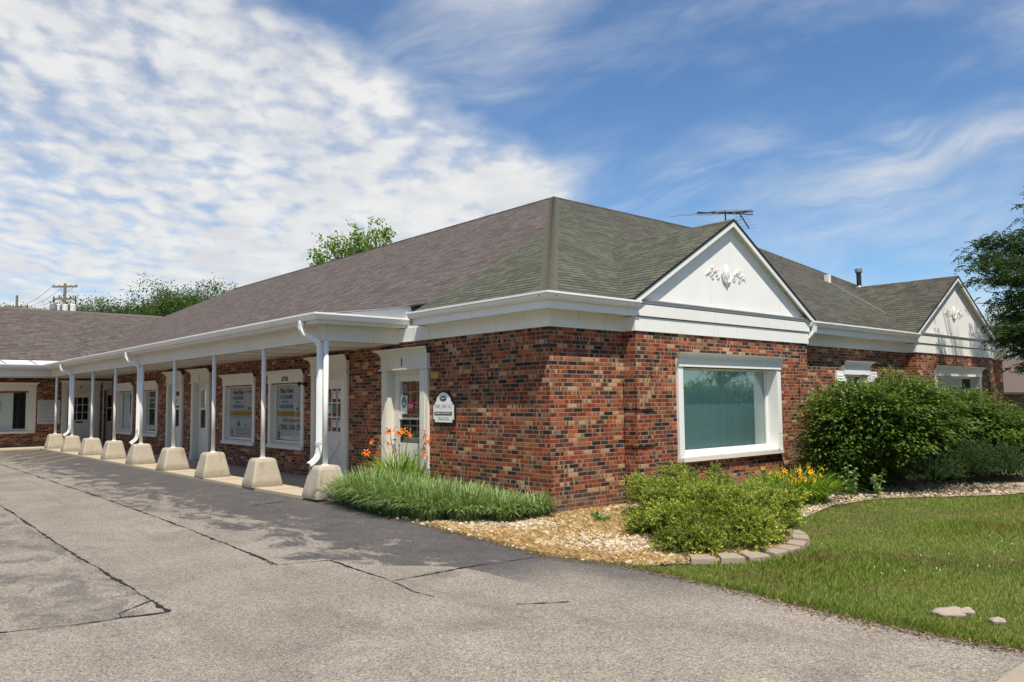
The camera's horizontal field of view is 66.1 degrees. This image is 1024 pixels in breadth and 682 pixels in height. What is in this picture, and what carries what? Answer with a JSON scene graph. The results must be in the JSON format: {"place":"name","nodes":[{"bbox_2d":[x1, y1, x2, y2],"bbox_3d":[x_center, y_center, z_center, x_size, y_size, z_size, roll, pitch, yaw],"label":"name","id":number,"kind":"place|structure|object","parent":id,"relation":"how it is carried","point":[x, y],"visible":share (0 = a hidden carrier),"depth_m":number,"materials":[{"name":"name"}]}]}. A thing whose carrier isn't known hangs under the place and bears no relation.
{"place":"outdoors","nodes":[
{"label":"outdoors","id":0,"kind":"place"},
{"bbox_2d":[0,444,339,501],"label":"walkway","id":1,"kind":"structure","parent":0,"point":[293,485],"depth_m":18.39,"materials":[{"name":"concrete"}]},
{"bbox_2d":[479,484,511,496],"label":"border grass","id":2,"kind":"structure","parent":0,"point":[498,490],"depth_m":12.64,"materials":[{"name":"green plant"}]},
{"bbox_2d":[0,449,1023,681],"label":"parking lot","id":3,"kind":"structure","parent":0,"point":[235,615],"depth_m":6.66,"materials":[{"name":"grey asphalt"}]},
{"bbox_2d":[0,505,170,632],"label":"asphalt crack","id":4,"kind":"object","parent":3,"relation":"on","point":[123,583],"visible":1,"depth_m":7.81,"materials":[{"name":"black asphalt"}]},
{"bbox_2d":[1,464,542,580],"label":"asphalt crack","id":5,"kind":"object","parent":3,"relation":"on","point":[255,555],"visible":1,"depth_m":8.99,"materials":[{"name":"black asphalt"}]},
{"bbox_2d":[363,510,1023,654],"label":"litter","id":6,"kind":"object","parent":3,"relation":"on","point":[988,643],"visible":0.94,"depth_m":6.44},
{"bbox_2d":[0,0,1023,325],"label":"sky","id":7,"kind":"structure","parent":0,"point":[181,141],"materials":[{"name":"blue"}]},
{"bbox_2d":[197,460,1023,649],"bbox_3d":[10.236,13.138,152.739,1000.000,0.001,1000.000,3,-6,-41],"label":"ground","id":8,"kind":"structure","parent":0,"point":[927,548],"depth_m":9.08,"materials":[{"name":"green plant"}]},
{"bbox_2d":[5,295,27,307],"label":"utility pole","id":9,"kind":"object","parent":8,"relation":"on","point":[16,304],"visible":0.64,"depth_m":74.64,"materials":[{"name":"grey wood"}]},
{"bbox_2d":[2,302,89,376],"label":"shade tree","id":10,"kind":"object","parent":8,"relation":"on","point":[46,308],"depth_m":84.32,"materials":[{"name":"green plant"}]},
{"bbox_2d":[52,283,77,310],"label":"utility pole","id":11,"kind":"object","parent":8,"relation":"on","point":[65,306],"visible":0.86,"depth_m":63.07,"materials":[{"name":"grey wood"}]},
{"bbox_2d":[9,285,164,316],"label":"overhead wires","id":12,"kind":"object","parent":11,"relation":"attached to","point":[86,308],"visible":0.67,"depth_m":62.92,"materials":[{"name":"metal"}]},
{"bbox_2d":[42,289,115,311],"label":"shade tree","id":13,"kind":"object","parent":8,"relation":"on","point":[80,302],"depth_m":86.97,"materials":[{"name":"green plant"}]},
{"bbox_2d":[50,295,146,314],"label":"shade tree","id":14,"kind":"object","parent":8,"relation":"on","point":[117,308],"visible":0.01,"depth_m":88.35,"materials":[{"name":"green plant"}]},
{"bbox_2d":[76,291,150,371],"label":"shade tree","id":15,"kind":"object","parent":8,"relation":"on","point":[97,300],"visible":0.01,"depth_m":85.51,"materials":[{"name":"green plant"}]},
{"bbox_2d":[82,293,156,315],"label":"shade tree","id":16,"kind":"object","parent":8,"relation":"on","point":[114,306],"depth_m":88.50,"materials":[{"name":"green plant"}]},
{"bbox_2d":[101,286,207,315],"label":"shade tree","id":17,"kind":"object","parent":8,"relation":"on","point":[157,310],"depth_m":88.19,"materials":[{"name":"green plant"}]},
{"bbox_2d":[116,297,197,314],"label":"shade tree","id":18,"kind":"object","parent":8,"relation":"on","point":[142,306],"depth_m":87.81,"materials":[{"name":"green plant"}]},
{"bbox_2d":[120,273,234,315],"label":"shade tree","id":19,"kind":"object","parent":8,"relation":"on","point":[168,302],"visible":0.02,"depth_m":86.42,"materials":[{"name":"green plant"}]},
{"bbox_2d":[118,276,241,355],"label":"shade tree","id":20,"kind":"object","parent":8,"relation":"on","point":[195,297],"visible":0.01,"depth_m":86.30,"materials":[{"name":"green plant"}]},
{"bbox_2d":[130,277,233,313],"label":"shade tree","id":21,"kind":"object","parent":8,"relation":"on","point":[168,294],"visible":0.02,"depth_m":93.17,"materials":[{"name":"green plant"}]},
{"bbox_2d":[171,280,235,297],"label":"shade tree","id":22,"kind":"object","parent":8,"relation":"on","point":[203,287],"depth_m":101.11,"materials":[{"name":"green plant"}]},
{"bbox_2d":[307,217,396,265],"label":"cottonwood tree","id":23,"kind":"object","parent":8,"relation":"on","point":[365,245],"visible":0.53,"depth_m":43.88,"materials":[{"name":"green plant"}]},
{"bbox_2d":[0,196,1018,512],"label":"office building","id":24,"kind":"structure","parent":8,"relation":"on","point":[580,354],"depth_m":16.07,"materials":[{"name":"brick"}]},
{"bbox_2d":[0,382,38,433],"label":"window","id":25,"kind":"structure","parent":24,"relation":"in","point":[17,410],"depth_m":32.29,"materials":[{"name":"paint"}]},
{"bbox_2d":[37,400,59,423],"bbox_3d":[-19.310,2.957,32.774,0.820,0.990,0.034,3,-6,-41],"label":"directory sign","id":26,"kind":"object","parent":24,"relation":"attached to","point":[45,411],"visible":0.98,"depth_m":32.73,"materials":[{"name":"grey"}]},
{"bbox_2d":[60,380,101,442],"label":"door","id":27,"kind":"structure","parent":24,"relation":"in","point":[82,403],"depth_m":33.72,"materials":[{"name":"paint"}]},
{"bbox_2d":[101,381,111,443],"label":"door","id":28,"kind":"structure","parent":24,"relation":"in","point":[107,385],"depth_m":34.32,"materials":[{"name":"paint"}]},
{"bbox_2d":[116,382,133,434],"bbox_3d":[-14.401,2.515,29.287,0.305,1.890,2.180,3,-6,-41],"label":"window","id":29,"kind":"structure","parent":24,"relation":"in","point":[124,425],"depth_m":29.66,"materials":[{"name":"glass"}]},
{"bbox_2d":[136,380,176,436],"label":"window","id":30,"kind":"structure","parent":24,"relation":"in","point":[150,410],"depth_m":27.23,"materials":[{"name":"paint"}]},
{"bbox_2d":[161,371,201,447],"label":"door","id":31,"kind":"structure","parent":24,"relation":"in","point":[180,383],"depth_m":25.34,"materials":[{"name":"paint"}]},
{"bbox_2d":[186,368,211,459],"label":"door","id":32,"kind":"structure","parent":24,"relation":"in","point":[201,381],"depth_m":23.67,"materials":[{"name":"paint"}]},
{"bbox_2d":[218,373,255,445],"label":"window","id":33,"kind":"structure","parent":24,"relation":"in","point":[238,412],"depth_m":21.48,"materials":[{"name":"glass"}]},
{"bbox_2d":[266,369,304,449],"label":"window","id":34,"kind":"structure","parent":24,"relation":"in","point":[285,401],"depth_m":19.29,"materials":[{"name":"glass"}]},
{"bbox_2d":[297,382,306,385],"bbox_3d":[-4.887,0.998,18.306,0.240,0.110,0.110,0,-4,-9],"label":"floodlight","id":35,"kind":"object","parent":24,"relation":"attached to","point":[303,383],"visible":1,"depth_m":18.28,"materials":[{"name":"metal"}]},
{"bbox_2d":[303,354,349,476],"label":"door","id":36,"kind":"structure","parent":24,"relation":"in","point":[338,383],"depth_m":17.39,"materials":[{"name":"paint"}]},
{"bbox_2d":[372,346,430,479],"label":"door","id":37,"kind":"structure","parent":24,"relation":"in","point":[405,372],"depth_m":15.32,"materials":[{"name":"paint"}]},
{"bbox_2d":[430,372,440,377],"bbox_3d":[-1.393,0.623,14.392,0.090,0.115,0.240,3,-6,-41],"label":"wall lamp","id":38,"kind":"object","parent":24,"relation":"attached to","point":[435,374],"visible":1,"depth_m":14.33,"materials":[{"name":"gold metal"}]},
{"bbox_2d":[433,390,455,423],"bbox_3d":[-1.228,1.195,14.196,0.046,0.603,0.670,3,-6,-41],"label":"wall sign","id":39,"kind":"object","parent":24,"relation":"attached to","point":[444,407],"visible":1,"depth_m":14.16,"materials":[{"name":"white paint"}]},
{"bbox_2d":[670,209,753,228],"bbox_3d":[6.890,-3.894,26.922,2.905,1.170,1.118,-1,-4,6],"label":"tv antenna","id":40,"kind":"object","parent":24,"relation":"on","point":[740,212],"visible":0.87,"depth_m":27.02,"materials":[{"name":"metal"}]},
{"bbox_2d":[675,352,787,462],"bbox_3d":[4.145,1.234,14.950,3.600,1.930,0.425,3,-6,-41],"label":"window","id":41,"kind":"structure","parent":24,"relation":"in","point":[722,413],"depth_m":15.14,"materials":[{"name":"glass"}]},
{"bbox_2d":[835,360,876,386],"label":"window","id":42,"kind":"structure","parent":24,"relation":"in","point":[855,368],"depth_m":18.89,"materials":[{"name":"white paint"}]},
{"bbox_2d":[934,365,985,403],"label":"window","id":43,"kind":"structure","parent":24,"relation":"in","point":[969,377],"depth_m":23.16,"materials":[{"name":"white paint"}]},
{"bbox_2d":[689,554,716,564],"bbox_3d":[2.052,2.371,8.533,0.283,0.084,0.198,1,-4,-5],"label":"edging block","id":44,"kind":"object","parent":8,"relation":"on","point":[698,559],"depth_m":8.45,"materials":[{"name":"beige concrete"}]},
{"bbox_2d":[717,553,745,564],"bbox_3d":[2.365,2.365,8.540,0.284,0.092,0.198,1,-3,-9],"label":"edging block","id":45,"kind":"object","parent":8,"relation":"on","point":[728,558],"depth_m":8.46,"materials":[{"name":"beige concrete"}]},
{"bbox_2d":[742,551,769,562],"bbox_3d":[2.664,2.372,8.622,0.283,0.084,0.198,0,-4,-21],"label":"edging block","id":46,"kind":"object","parent":8,"relation":"on","point":[754,555],"depth_m":8.56,"materials":[{"name":"beige concrete"}]},
{"bbox_2d":[762,547,788,558],"bbox_3d":[2.938,2.378,8.795,0.284,0.092,0.198,5,-6,-41],"label":"edging block","id":47,"kind":"object","parent":8,"relation":"on","point":[777,552],"depth_m":8.74,"materials":[{"name":"beige concrete"}]},
{"bbox_2d":[776,544,800,555],"bbox_3d":[3.166,2.396,9.020,0.198,0.084,0.283,-5,-7,44],"label":"edging block","id":48,"kind":"object","parent":8,"relation":"on","point":[790,548],"depth_m":8.97,"materials":[{"name":"beige concrete"}]},
{"bbox_2d":[786,530,805,537],"bbox_3d":[3.551,2.435,9.841,0.199,0.122,0.284,-2,-6,6],"label":"edging block","id":49,"kind":"object","parent":8,"relation":"on","point":[797,532],"depth_m":9.74,"materials":[{"name":"beige concrete"}]},
{"bbox_2d":[787,539,806,549],"bbox_3d":[3.357,2.409,9.272,0.198,0.092,0.284,-2,-3,28],"label":"edging block","id":50,"kind":"object","parent":8,"relation":"on","point":[801,543],"depth_m":9.22,"materials":[{"name":"beige concrete"}]},
{"bbox_2d":[792,534,809,546],"bbox_3d":[3.502,2.417,9.546,0.199,0.114,0.284,-3,-5,18],"label":"edging block","id":51,"kind":"object","parent":8,"relation":"on","point":[804,537],"depth_m":9.46,"materials":[{"name":"beige concrete"}]},
{"bbox_2d":[930,606,966,618],"bbox_3d":[3.561,2.222,6.410,0.275,0.105,0.188,-1,-4,2],"label":"field stone","id":52,"kind":"object","parent":8,"relation":"on","point":[956,611],"visible":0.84,"depth_m":6.37,"materials":[{"name":"grey stone"}]},
{"bbox_2d":[961,607,974,615],"bbox_3d":[3.731,2.218,6.439,0.134,0.072,0.120,1,-5,-21],"label":"field stone","id":53,"kind":"object","parent":8,"relation":"on","point":[966,610],"visible":0.74,"depth_m":6.41,"materials":[{"name":"grey stone"}]},
{"bbox_2d":[951,185,1023,374],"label":"honey locust tree","id":54,"kind":"object","parent":8,"relation":"on","point":[997,263],"visible":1,"depth_m":19.27,"materials":[{"name":"green plant"}]},
{"bbox_2d":[988,617,1006,624],"bbox_3d":[3.798,2.190,6.154,0.114,0.057,0.099,-1,-4,2],"label":"field stone","id":55,"kind":"object","parent":8,"relation":"on","point":[995,620],"visible":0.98,"depth_m":6.12,"materials":[{"name":"grey stone"}]},
{"bbox_2d":[982,296,1016,337],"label":"shade tree","id":56,"kind":"object","parent":8,"relation":"on","point":[991,322],"visible":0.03,"depth_m":159.36,"materials":[{"name":"green plant"}]},
{"bbox_2d":[988,321,1018,338],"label":"shade tree","id":57,"kind":"object","parent":8,"relation":"on","point":[998,335],"visible":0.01,"depth_m":126.70,"materials":[{"name":"green plant"}]},
{"bbox_2d":[1002,358,1023,422],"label":"house","id":58,"kind":"structure","parent":8,"relation":"on","point":[1013,382],"depth_m":45.38,"materials":[{"name":"beige brick"}]},
{"bbox_2d":[337,465,1023,565],"bbox_3d":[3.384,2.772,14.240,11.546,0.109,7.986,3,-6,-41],"label":"river gravel","id":59,"kind":"structure","parent":0,"point":[631,542],"depth_m":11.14,"materials":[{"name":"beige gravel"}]},
{"bbox_2d":[315,465,382,504],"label":"border grass","id":60,"kind":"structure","parent":59,"relation":"on","point":[343,501],"depth_m":13.59,"materials":[{"name":"green plant"}]},
{"bbox_2d":[320,464,407,508],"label":"border grass","id":61,"kind":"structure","parent":59,"relation":"on","point":[353,502],"depth_m":13.03,"materials":[{"name":"green plant"}]},
{"bbox_2d":[333,468,420,512],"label":"border grass","id":62,"kind":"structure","parent":59,"relation":"on","point":[371,507],"depth_m":12.48,"materials":[{"name":"green plant"}]},
{"bbox_2d":[354,463,422,487],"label":"border grass","id":63,"kind":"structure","parent":59,"relation":"on","point":[394,474],"depth_m":13.62,"materials":[{"name":"green plant"}]},
{"bbox_2d":[339,426,441,484],"bbox_3d":[-2.091,2.204,14.384,2.498,1.320,2.938,-3,-5,26],"label":"daylily","id":64,"kind":"object","parent":59,"relation":"on","point":[405,465],"visible":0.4,"depth_m":14.31,"materials":[{"name":"green plant"}]},
{"bbox_2d":[353,475,442,516],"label":"border grass","id":65,"kind":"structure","parent":59,"relation":"on","point":[398,512],"depth_m":11.98,"materials":[{"name":"green plant"}]},
{"bbox_2d":[387,470,441,492],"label":"border grass","id":66,"kind":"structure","parent":59,"relation":"on","point":[401,479],"depth_m":13.28,"materials":[{"name":"green plant"}]},
{"bbox_2d":[368,478,471,520],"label":"border grass","id":67,"kind":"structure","parent":59,"relation":"on","point":[421,509],"depth_m":11.59,"materials":[{"name":"green plant"}]},
{"bbox_2d":[412,474,453,486],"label":"border grass","id":68,"kind":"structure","parent":59,"relation":"on","point":[435,479],"depth_m":13.85,"materials":[{"name":"green plant"}]},
{"bbox_2d":[403,473,467,503],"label":"border grass","id":69,"kind":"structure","parent":59,"relation":"on","point":[438,482],"depth_m":12.66,"materials":[{"name":"green plant"}]},
{"bbox_2d":[427,483,504,521],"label":"border grass","id":70,"kind":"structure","parent":59,"relation":"on","point":[461,510],"depth_m":11.43,"materials":[{"name":"green plant"}]},
{"bbox_2d":[426,478,505,506],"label":"border grass","id":71,"kind":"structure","parent":59,"relation":"on","point":[465,490],"depth_m":12.03,"materials":[{"name":"green plant"}]},
{"bbox_2d":[442,478,493,491],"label":"border grass","id":72,"kind":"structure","parent":59,"relation":"on","point":[477,484],"depth_m":13.01,"materials":[{"name":"green plant"}]},
{"bbox_2d":[477,485,530,509],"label":"border grass","id":73,"kind":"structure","parent":59,"relation":"on","point":[494,494],"depth_m":11.86,"materials":[{"name":"green plant"}]},
{"bbox_2d":[472,488,539,521],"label":"border grass","id":74,"kind":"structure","parent":59,"relation":"on","point":[509,512],"depth_m":11.37,"materials":[{"name":"green plant"}]},
{"bbox_2d":[511,489,560,517],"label":"border grass","id":75,"kind":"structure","parent":59,"relation":"on","point":[544,504],"depth_m":11.71,"materials":[{"name":"green plant"}]},
{"bbox_2d":[590,511,612,521],"bbox_3d":[1.236,2.507,11.239,0.310,0.182,0.273,3,-6,-41],"label":"seedling","id":76,"kind":"object","parent":59,"relation":"on","point":[597,515],"visible":0.9,"depth_m":11.21,"materials":[{"name":"green plant"}]},
{"bbox_2d":[607,455,811,556],"bbox_3d":[2.720,2.126,11.019,2.806,0.871,5.292,-2,-4,16],"label":"juniper","id":77,"kind":"object","parent":59,"relation":"on","point":[687,508],"visible":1,"depth_m":10.14,"materials":[{"name":"green plant"}]},
{"bbox_2d":[737,462,861,504],"bbox_3d":[4.808,2.401,13.455,2.274,0.651,2.471,3,-6,-41],"label":"daylily","id":78,"kind":"object","parent":59,"relation":"on","point":[820,490],"visible":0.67,"depth_m":13.06,"materials":[{"name":"green plant"}]},
{"bbox_2d":[840,461,859,498],"bbox_3d":[5.824,2.397,13.494,0.267,0.641,0.340,3,-6,-41],"label":"seedling","id":79,"kind":"object","parent":59,"relation":"on","point":[851,484],"visible":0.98,"depth_m":13.47,"materials":[{"name":"green plant"}]},
{"bbox_2d":[869,469,886,497],"bbox_3d":[6.397,2.479,13.732,0.303,0.502,0.288,-1,-4,7],"label":"seedling","id":80,"kind":"object","parent":59,"relation":"on","point":[877,485],"visible":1,"depth_m":13.72,"materials":[{"name":"green plant"}]},
{"bbox_2d":[780,362,976,489],"bbox_3d":[7.201,1.634,15.235,4.653,2.467,2.946,3,-6,-41],"label":"leafy shrub","id":81,"kind":"object","parent":59,"relation":"on","point":[876,428],"visible":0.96,"depth_m":14.35,"materials":[{"name":"green plant"}]},
{"bbox_2d":[894,427,1023,480],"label":"yew","id":82,"kind":"object","parent":59,"relation":"on","point":[974,453],"visible":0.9,"depth_m":14.27,"materials":[{"name":"green plant"}]},
{"bbox_2d":[902,373,1023,480],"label":"leafy shrub","id":83,"kind":"object","parent":59,"relation":"on","point":[1005,425],"visible":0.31,"depth_m":15.88,"materials":[{"name":"green plant"}]},
{"bbox_2d":[996,662,1023,681],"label":"sidewalk","id":84,"kind":"structure","parent":0,"point":[1016,674],"depth_m":4.91,"materials":[{"name":"concrete"}]}
]}

